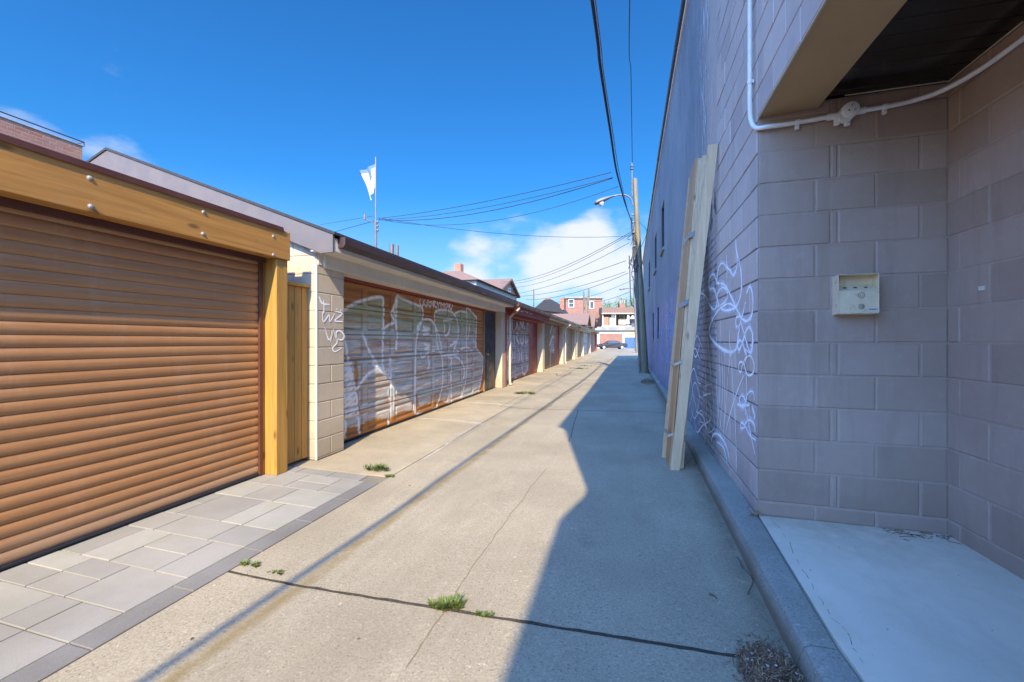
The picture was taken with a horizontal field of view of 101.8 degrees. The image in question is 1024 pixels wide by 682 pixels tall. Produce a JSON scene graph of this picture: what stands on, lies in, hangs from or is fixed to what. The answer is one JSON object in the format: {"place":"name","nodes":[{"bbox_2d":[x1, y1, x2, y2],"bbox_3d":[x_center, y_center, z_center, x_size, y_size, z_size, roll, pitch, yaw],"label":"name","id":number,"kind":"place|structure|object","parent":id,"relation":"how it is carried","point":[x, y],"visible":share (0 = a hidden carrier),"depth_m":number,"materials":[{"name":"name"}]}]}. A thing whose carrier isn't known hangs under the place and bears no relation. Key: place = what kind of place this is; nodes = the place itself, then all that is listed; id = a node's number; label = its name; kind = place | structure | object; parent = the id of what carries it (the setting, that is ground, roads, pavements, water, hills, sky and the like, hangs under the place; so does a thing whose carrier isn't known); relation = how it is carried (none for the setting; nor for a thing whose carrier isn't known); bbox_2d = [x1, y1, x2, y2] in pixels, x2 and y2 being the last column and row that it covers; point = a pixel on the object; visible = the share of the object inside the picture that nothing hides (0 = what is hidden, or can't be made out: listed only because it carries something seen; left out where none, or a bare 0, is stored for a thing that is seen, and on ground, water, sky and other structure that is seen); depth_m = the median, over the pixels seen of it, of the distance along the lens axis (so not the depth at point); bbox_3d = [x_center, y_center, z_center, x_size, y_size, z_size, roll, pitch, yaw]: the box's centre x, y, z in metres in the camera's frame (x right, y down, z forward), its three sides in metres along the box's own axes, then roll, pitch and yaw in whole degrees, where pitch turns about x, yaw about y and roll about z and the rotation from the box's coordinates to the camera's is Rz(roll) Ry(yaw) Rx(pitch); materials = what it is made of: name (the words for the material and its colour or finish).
{"place":"outdoors","nodes":[
{"label":"outdoors","id":0,"kind":"place"},
{"bbox_2d":[0,466,387,681],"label":"paved driveway","id":1,"kind":"structure","parent":0,"point":[62,608],"depth_m":2.42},
{"bbox_2d":[0,133,289,570],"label":"roller garage","id":2,"kind":"structure","parent":1,"relation":"on","point":[143,349],"depth_m":2.87,"materials":[{"name":"wood"}]},
{"bbox_2d":[0,206,257,565],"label":"roller door","id":3,"kind":"structure","parent":2,"relation":"in","point":[129,362],"depth_m":2.83,"materials":[{"name":"brown metal"}]},
{"bbox_2d":[287,281,309,463],"bbox_3d":[-2.287,0.325,4.344,0.085,1.870,0.396,0,0,15],"label":"cedar fence","id":4,"kind":"object","parent":1,"relation":"on","point":[297,371],"visible":0.67,"depth_m":4.38,"materials":[{"name":"brown wood"}]},
{"bbox_2d":[0,0,680,306],"label":"sky","id":5,"kind":"structure","parent":0,"point":[279,105],"materials":[{"name":"blue"}]},
{"bbox_2d":[41,349,799,681],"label":"lane","id":6,"kind":"structure","parent":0,"point":[595,513],"depth_m":2.27,"materials":[{"name":"concrete"}]},
{"bbox_2d":[239,558,260,567],"bbox_3d":[-1.528,1.300,2.434,0.149,0.020,0.067,0,0,15],"label":"weed","id":7,"kind":"object","parent":6,"relation":"on","point":[244,562],"visible":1,"depth_m":2.43,"materials":[{"name":"green plant"}]},
{"bbox_2d":[267,569,283,574],"bbox_3d":[-1.335,1.305,2.357,0.110,0.018,0.058,0,0,15],"label":"weed","id":8,"kind":"object","parent":6,"relation":"on","point":[278,572],"visible":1,"depth_m":2.36,"materials":[{"name":"green plant"}]},
{"bbox_2d":[427,592,466,611],"bbox_3d":[-0.314,1.282,2.036,0.201,0.044,0.139,0,0,-16],"label":"weed","id":9,"kind":"object","parent":6,"relation":"on","point":[455,602],"visible":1,"depth_m":2.04,"materials":[{"name":"green plant"}]},
{"bbox_2d":[406,469,545,667],"bbox_3d":[-0.050,1.301,2.960,0.036,0.002,2.713,0,0,17],"label":"crack","id":10,"kind":"object","parent":6,"relation":"on","point":[466,576],"visible":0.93,"depth_m":2.29,"materials":[{"name":"grey concrete"}]},
{"bbox_2d":[474,609,494,617],"bbox_3d":[-0.135,1.290,1.971,0.108,0.020,0.051,0,0,15],"label":"weed","id":11,"kind":"object","parent":6,"relation":"on","point":[484,614],"visible":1,"depth_m":1.97,"materials":[{"name":"green plant"}]},
{"bbox_2d":[239,376,784,656],"bbox_3d":[1.057,1.293,8.612,4.349,0.047,14.782,0,0,15],"label":"grit","id":12,"kind":"object","parent":6,"relation":"on","point":[562,624],"visible":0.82,"depth_m":2.16,"materials":[{"name":"grey gravel"}]},
{"bbox_2d":[543,383,584,410],"bbox_3d":[1.403,1.309,10.379,0.119,0.006,5.542,0,0,18],"label":"crack","id":13,"kind":"object","parent":6,"relation":"on","point":[560,397],"visible":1,"depth_m":9.48,"materials":[{"name":"grey concrete"}]},
{"bbox_2d":[627,163,648,372],"bbox_3d":[5.019,-2.888,16.610,0.867,8.473,0.372,0,0,4],"label":"utility pole","id":14,"kind":"object","parent":6,"relation":"on","point":[636,257],"visible":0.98,"depth_m":16.50,"materials":[{"name":"grey wood"}]},
{"bbox_2d":[506,243,627,287],"bbox_3d":[2.046,-4.160,26.250,0.019,0.949,20.183,0,0,-15],"label":"overhead wire","id":15,"kind":"object","parent":14,"relation":"attached to","point":[568,272],"visible":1,"depth_m":22.08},
{"bbox_2d":[512,261,623,294],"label":"overhead wire","id":16,"kind":"object","parent":14,"relation":"attached to","point":[576,277],"visible":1,"depth_m":20.91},
{"bbox_2d":[510,231,631,281],"bbox_3d":[1.916,-4.623,26.251,0.022,1.024,20.322,0,0,-16],"label":"overhead wire","id":17,"kind":"object","parent":14,"relation":"attached to","point":[579,259],"visible":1,"depth_m":20.75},
{"bbox_2d":[513,233,631,283],"bbox_3d":[1.903,-4.464,26.250,0.019,1.006,20.315,0,0,-16],"label":"overhead wire","id":18,"kind":"object","parent":14,"relation":"attached to","point":[580,261],"visible":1,"depth_m":20.84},
{"bbox_2d":[590,0,632,223],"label":"overhead cable","id":19,"kind":"object","parent":14,"relation":"attached to","point":[599,55],"visible":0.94,"depth_m":5.20,"materials":[{"name":"rubber"}]},
{"bbox_2d":[595,0,632,225],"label":"overhead cable","id":20,"kind":"object","parent":19,"relation":"attached to","point":[606,91],"visible":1,"depth_m":5.08,"materials":[{"name":"rubber"}]},
{"bbox_2d":[594,194,633,206],"bbox_3d":[3.985,-5.515,16.358,1.543,0.488,0.326,0,0,-6],"label":"street lamp","id":21,"kind":"object","parent":14,"relation":"attached to","point":[600,201],"visible":0.95,"depth_m":16.24,"materials":[{"name":"grey metal"}]},
{"bbox_2d":[629,0,632,162],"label":"overhead cable","id":22,"kind":"object","parent":14,"relation":"attached to","point":[630,70],"visible":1,"depth_m":11.49,"materials":[{"name":"rubber"}]},
{"bbox_2d":[638,378,654,384],"bbox_3d":[4.156,1.201,12.764,0.660,0.160,1.912,0,0,15],"label":"dry debris","id":23,"kind":"object","parent":6,"relation":"on","point":[647,380],"visible":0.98,"depth_m":12.66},
{"bbox_2d":[662,144,717,470],"bbox_3d":[1.925,-0.405,4.690,0.478,3.371,1.255,0,0,15],"label":"plank bundle","id":24,"kind":"object","parent":6,"relation":"on","point":[698,202],"visible":1,"depth_m":4.32,"materials":[{"name":"brown wood"}]},
{"bbox_2d":[741,565,752,593],"bbox_3d":[1.264,1.275,2.224,0.045,0.007,0.293,0,0,23],"label":"twig","id":25,"kind":"object","parent":6,"relation":"on","point":[751,577],"visible":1,"depth_m":2.25,"materials":[{"name":"brown wood"}]},
{"bbox_2d":[648,365,859,681],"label":"kerb","id":26,"kind":"structure","parent":6,"relation":"on","point":[814,652],"depth_m":2.08,"materials":[{"name":"concrete"}]},
{"bbox_2d":[747,506,762,516],"bbox_3d":[1.634,1.149,2.785,0.100,0.033,0.221,0,0,28],"label":"dead weed","id":27,"kind":"object","parent":26,"relation":"on","point":[754,513],"visible":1,"depth_m":2.78,"materials":[{"name":"brown plant"}]},
{"bbox_2d":[718,631,806,681],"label":"dry debris","id":28,"kind":"object","parent":6,"relation":"on","point":[760,659],"visible":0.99,"depth_m":1.61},
{"bbox_2d":[642,0,1023,579],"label":"painted block building","id":29,"kind":"structure","parent":6,"relation":"on","point":[903,409],"depth_m":2.61,"materials":[{"name":"concrete"}]},
{"bbox_2d":[648,263,649,291],"bbox_3d":[6.335,-2.997,19.062,0.170,1.323,1.220,0,0,15],"label":"window","id":30,"kind":"structure","parent":29,"relation":"in","point":[649,263],"depth_m":19.57,"materials":[{"name":"black glass"}]},
{"bbox_2d":[651,314,653,340],"bbox_3d":[5.401,-0.522,15.792,0.170,1.073,0.820,0,0,15],"label":"window","id":31,"kind":"structure","parent":29,"relation":"in","point":[653,314],"depth_m":16.11,"materials":[{"name":"black glass"}]},
{"bbox_2d":[653,238,656,275],"bbox_3d":[4.976,-2.997,14.301,0.170,1.323,1.120,0,0,15],"label":"window","id":32,"kind":"structure","parent":29,"relation":"in","point":[655,270],"depth_m":14.76,"materials":[{"name":"black glass"}]},
{"bbox_2d":[655,308,658,340],"bbox_3d":[4.605,-0.522,13.003,0.170,1.073,0.820,0,0,15],"label":"window","id":33,"kind":"structure","parent":29,"relation":"in","point":[657,339],"depth_m":13.33,"materials":[{"name":"glass"}]},
{"bbox_2d":[659,209,663,256],"bbox_3d":[4.056,-2.997,11.080,0.170,1.323,1.020,0,0,15],"label":"window","id":34,"kind":"structure","parent":29,"relation":"in","point":[661,253],"depth_m":11.49,"materials":[{"name":"glass"}]},
{"bbox_2d":[832,273,878,314],"bbox_3d":[2.152,-0.290,2.607,0.213,0.250,0.097,0,0,15],"label":"intercom box","id":35,"kind":"object","parent":29,"relation":"attached to","point":[855,294],"visible":1,"depth_m":2.59,"materials":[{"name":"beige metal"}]},
{"bbox_2d":[747,0,1023,130],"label":"conduit","id":36,"kind":"object","parent":29,"relation":"attached to","point":[847,113],"visible":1,"depth_m":2.61,"materials":[{"name":"white plastic"}]},
{"bbox_2d":[978,286,984,290],"bbox_3d":[2.563,-0.287,2.270,0.010,0.025,0.035,0,0,15],"label":"wall plate","id":37,"kind":"object","parent":29,"relation":"attached to","point":[981,288],"depth_m":2.27,"materials":[{"name":"white paint"}]},
{"bbox_2d":[759,515,1023,681],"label":"doorstep slab","id":38,"kind":"structure","parent":6,"relation":"on","point":[935,617],"depth_m":1.88,"materials":[{"name":"concrete"}]},
{"bbox_2d":[810,528,992,668],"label":"leaf litter","id":39,"kind":"object","parent":38,"relation":"on","point":[916,535],"visible":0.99,"depth_m":2.49,"materials":[{"name":"brown plant"}]},
{"bbox_2d":[287,349,606,477],"bbox_3d":[6.246,1.328,35.376,1.772,0.084,64.407,0,0,15],"label":"garage apron","id":40,"kind":"object","parent":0,"point":[398,447],"visible":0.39,"depth_m":5.88,"materials":[{"name":"concrete"}]},
{"bbox_2d":[87,147,517,459],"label":"block garage","id":41,"kind":"structure","parent":40,"relation":"on","point":[394,339],"depth_m":5.74,"materials":[{"name":"white paint"}]},
{"bbox_2d":[363,157,378,246],"bbox_3d":[-4.136,-2.050,12.220,0.468,6.680,0.082,0,0,8],"label":"flag mast","id":42,"kind":"object","parent":41,"relation":"attached to","point":[376,230],"visible":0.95,"depth_m":12.18,"materials":[{"name":"grey metal"}]},
{"bbox_2d":[359,164,374,199],"bbox_3d":[-4.239,-4.675,12.208,0.482,1.071,0.106,0,0,-2],"label":"flag","id":43,"kind":"object","parent":42,"relation":"attached to","point":[368,175],"visible":1,"depth_m":12.20,"materials":[{"name":"white fabric"}]},
{"bbox_2d":[377,172,610,218],"bbox_3d":[-1.089,-3.297,9.800,7.458,0.608,0.013,0,0,40],"label":"overhead wire","id":44,"kind":"object","parent":42,"relation":"attached to","point":[503,197],"visible":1,"depth_m":8.97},
{"bbox_2d":[377,178,612,220],"bbox_3d":[-1.072,-3.217,9.825,7.453,0.693,0.015,0,0,40],"label":"overhead wire","id":45,"kind":"object","parent":42,"relation":"attached to","point":[502,208],"visible":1,"depth_m":9.02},
{"bbox_2d":[379,177,612,219],"bbox_3d":[-1.078,-3.233,9.800,7.475,0.659,0.011,0,0,40],"label":"overhead wire","id":46,"kind":"object","parent":42,"relation":"attached to","point":[500,204],"visible":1,"depth_m":9.03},
{"bbox_2d":[385,186,617,224],"bbox_3d":[-0.893,-3.225,10.250,7.178,0.712,0.011,0,0,33],"label":"overhead wire","id":47,"kind":"object","parent":42,"relation":"attached to","point":[515,216],"visible":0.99,"depth_m":9.54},
{"bbox_2d":[382,218,621,236],"bbox_3d":[0.420,-3.855,14.300,9.615,0.606,0.015,0,0,-26],"label":"overhead wire","id":48,"kind":"object","parent":42,"relation":"attached to","point":[489,232],"visible":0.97,"depth_m":13.69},
{"bbox_2d":[344,280,482,440],"bbox_3d":[-1.465,0.250,7.747,0.016,2.040,5.680,0,0,15],"label":"garage door","id":49,"kind":"structure","parent":41,"relation":"in","point":[406,356],"depth_m":6.65,"materials":[{"name":"brown metal"}]},
{"bbox_2d":[485,311,494,390],"bbox_3d":[-0.560,0.245,11.009,0.115,2.050,0.930,0,0,15],"label":"side door","id":50,"kind":"structure","parent":41,"relation":"in","point":[489,316],"depth_m":10.96,"materials":[{"name":"black metal"}]},
{"bbox_2d":[362,463,388,470],"bbox_3d":[-1.367,1.265,4.182,0.265,0.050,0.228,0,0,-24],"label":"weed","id":51,"kind":"object","parent":40,"relation":"on","point":[378,467],"visible":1,"depth_m":4.18,"materials":[{"name":"green plant"}]},
{"bbox_2d":[515,391,534,393],"bbox_3d":[0.336,1.269,10.259,0.610,0.074,0.484,0,0,15],"label":"weed","id":52,"kind":"object","parent":40,"relation":"on","point":[523,392],"visible":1,"depth_m":10.24,"materials":[{"name":"green plant"}]},
{"bbox_2d":[505,301,551,386],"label":"garage","id":53,"kind":"structure","parent":40,"relation":"on","point":[524,339],"depth_m":14.43,"materials":[{"name":"beige paint"}]},
{"bbox_2d":[507,318,528,381],"bbox_3d":[0.133,0.275,13.831,0.016,1.990,3.800,0,0,15],"label":"garage door","id":54,"kind":"structure","parent":53,"relation":"in","point":[519,328],"depth_m":14.15,"materials":[{"name":"grey metal"}]},
{"bbox_2d":[528,322,536,374],"bbox_3d":[0.828,0.275,16.471,0.030,1.990,1.620,0,0,15],"label":"side door","id":55,"kind":"structure","parent":53,"relation":"in","point":[532,334],"depth_m":16.32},
{"bbox_2d":[514,306,580,362],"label":"garage","id":56,"kind":"structure","parent":40,"relation":"on","point":[570,341],"depth_m":27.27,"materials":[{"name":"beige paint"}]},
{"bbox_2d":[564,328,567,361],"bbox_3d":[3.216,0.235,25.418,0.016,2.070,3.620,0,0,15],"label":"garage door","id":57,"kind":"structure","parent":56,"relation":"in","point":[564,328],"depth_m":26.23,"materials":[{"name":"beige paint"}]},
{"bbox_2d":[568,329,571,359],"bbox_3d":[3.933,0.235,28.140,0.030,2.070,1.970,0,0,15],"label":"side door","id":58,"kind":"structure","parent":56,"relation":"in","point":[569,330],"depth_m":27.68,"materials":[{"name":"brown wood"}]},
{"bbox_2d":[544,314,569,368],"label":"garage","id":59,"kind":"structure","parent":40,"relation":"on","point":[553,340],"depth_m":21.02,"materials":[{"name":"beige paint"}]},
{"bbox_2d":[544,323,553,368],"bbox_3d":[1.660,0.235,19.571,0.016,2.070,3.920,0,0,15],"label":"garage door","id":60,"kind":"structure","parent":59,"relation":"in","point":[548,329],"depth_m":19.85,"materials":[{"name":"grey metal"}]},
{"bbox_2d":[554,326,558,364],"bbox_3d":[2.390,0.235,22.342,0.030,2.070,1.770,0,0,15],"label":"side door","id":61,"kind":"structure","parent":59,"relation":"in","point":[556,328],"depth_m":22.24,"materials":[{"name":"red wood"}]},
{"bbox_2d":[576,326,587,358],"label":"garage","id":62,"kind":"structure","parent":40,"relation":"on","point":[580,341],"depth_m":34.09,"materials":[{"name":"beige paint"}]},
{"bbox_2d":[578,331,580,356],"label":"side door","id":63,"kind":"structure","parent":62,"relation":"in","point":[579,332],"depth_m":34.09,"materials":[{"name":"brown wood"}]},
{"bbox_2d":[581,325,593,354],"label":"garage","id":64,"kind":"structure","parent":40,"relation":"on","point":[587,341],"depth_m":40.83,"materials":[{"name":"paint"}]},
{"bbox_2d":[584,332,586,354],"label":"garage door","id":65,"kind":"structure","parent":64,"relation":"in","point":[585,334],"depth_m":39.62,"materials":[{"name":"grey paint"}]},
{"bbox_2d":[587,333,588,353],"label":"side door","id":66,"kind":"structure","parent":64,"relation":"in","point":[587,333],"depth_m":41.84,"materials":[{"name":"grey wood"}]},
{"bbox_2d":[591,331,598,351],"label":"garage","id":67,"kind":"structure","parent":40,"relation":"on","point":[594,340],"depth_m":50.44,"materials":[{"name":"paint"}]},
{"bbox_2d":[591,334,592,351],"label":"garage door","id":68,"kind":"structure","parent":67,"relation":"in","point":[591,334],"depth_m":48.07,"materials":[{"name":"metal"}]},
{"bbox_2d":[593,334,594,350],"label":"side door","id":69,"kind":"structure","parent":67,"relation":"in","point":[593,334],"depth_m":50.44,"materials":[{"name":"brown wood"}]},
{"label":"ground","id":70,"kind":"structure","parent":0,"visible":0},
{"bbox_2d":[0,111,84,159],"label":"brick building","id":71,"kind":"structure","parent":70,"relation":"on","point":[12,128],"depth_m":8.86,"materials":[{"name":"brick"}]},
{"bbox_2d":[442,263,516,299],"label":"house","id":72,"kind":"structure","parent":70,"relation":"on","point":[458,273],"depth_m":30.93,"materials":[{"name":"paint"}]},
{"bbox_2d":[517,271,625,296],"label":"overhead wire","id":73,"kind":"object","parent":72,"relation":"attached to","point":[570,288],"visible":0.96,"depth_m":34.46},
{"bbox_2d":[531,273,627,299],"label":"overhead wire","id":74,"kind":"object","parent":72,"relation":"attached to","point":[581,290],"visible":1,"depth_m":35.10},
{"bbox_2d":[483,278,519,300],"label":"house","id":75,"kind":"structure","parent":70,"relation":"on","point":[503,284],"depth_m":38.21,"materials":[{"name":"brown wood"}]},
{"bbox_2d":[535,298,568,313],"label":"house","id":76,"kind":"structure","parent":70,"relation":"on","point":[549,305],"depth_m":57.30,"materials":[{"name":"grey brick"}]},
{"bbox_2d":[553,313,590,327],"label":"shed","id":77,"kind":"structure","parent":70,"relation":"on","point":[583,319],"depth_m":52.84,"materials":[{"name":"brown wood"}]},
{"bbox_2d":[565,296,603,326],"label":"brick house","id":78,"kind":"structure","parent":70,"relation":"on","point":[574,306],"depth_m":86.00,"materials":[{"name":"brick"}]},
{"bbox_2d":[568,299,573,306],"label":"window","id":79,"kind":"structure","parent":78,"relation":"in","point":[570,303],"depth_m":85.85,"materials":[{"name":"white paint"}]},
{"bbox_2d":[589,301,593,308],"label":"window","id":80,"kind":"structure","parent":78,"relation":"in","point":[591,304],"depth_m":85.87,"materials":[{"name":"white paint"}]},
{"bbox_2d":[583,291,588,312],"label":"utility pole","id":81,"kind":"object","parent":70,"relation":"on","point":[584,303],"visible":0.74,"depth_m":59.89,"materials":[{"name":"wood"}]},
{"bbox_2d":[587,289,589,312],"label":"utility pole","id":82,"kind":"object","parent":70,"relation":"on","point":[588,300],"visible":0.15,"depth_m":59.90,"materials":[{"name":"wood"}]},
{"bbox_2d":[588,315,596,330],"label":"shed","id":83,"kind":"structure","parent":70,"relation":"on","point":[593,326],"depth_m":61.09,"materials":[{"name":"brick"}]},
{"bbox_2d":[602,300,626,306],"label":"tree","id":84,"kind":"object","parent":70,"relation":"on","point":[613,304],"visible":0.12,"depth_m":110.00,"materials":[{"name":"green plant"}]},
{"bbox_2d":[595,327,634,348],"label":"end garage","id":85,"kind":"structure","parent":70,"relation":"on","point":[621,334],"depth_m":75.84,"materials":[{"name":"paint"}]},
{"bbox_2d":[600,334,621,343],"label":"garage door","id":86,"kind":"structure","parent":85,"relation":"in","point":[604,338],"depth_m":75.84,"materials":[{"name":"red"}]},
{"bbox_2d":[599,307,633,326],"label":"terrace house","id":87,"kind":"structure","parent":70,"relation":"on","point":[613,316],"depth_m":79.80,"materials":[{"name":"white paint"}]},
{"bbox_2d":[618,299,624,306],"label":"chimney stack","id":88,"kind":"object","parent":87,"relation":"on","point":[621,303],"visible":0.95,"depth_m":92.33,"materials":[{"name":"red brick"}]},
{"bbox_2d":[616,296,633,306],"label":"tree","id":89,"kind":"object","parent":70,"relation":"on","point":[627,302],"visible":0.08,"depth_m":119.68,"materials":[{"name":"green plant"}]},
{"bbox_2d":[629,255,637,352],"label":"utility pole","id":90,"kind":"object","parent":70,"relation":"on","point":[636,346],"visible":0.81,"depth_m":44.87,"materials":[{"name":"wood"}]},
{"label":"cross lane","id":91,"kind":"structure","parent":0,"visible":0},
{"bbox_2d":[597,340,627,348],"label":"parked car","id":92,"kind":"object","parent":91,"relation":"on","point":[613,344],"visible":0.89,"depth_m":66.14,"materials":[{"name":"black paint"}]}
]}

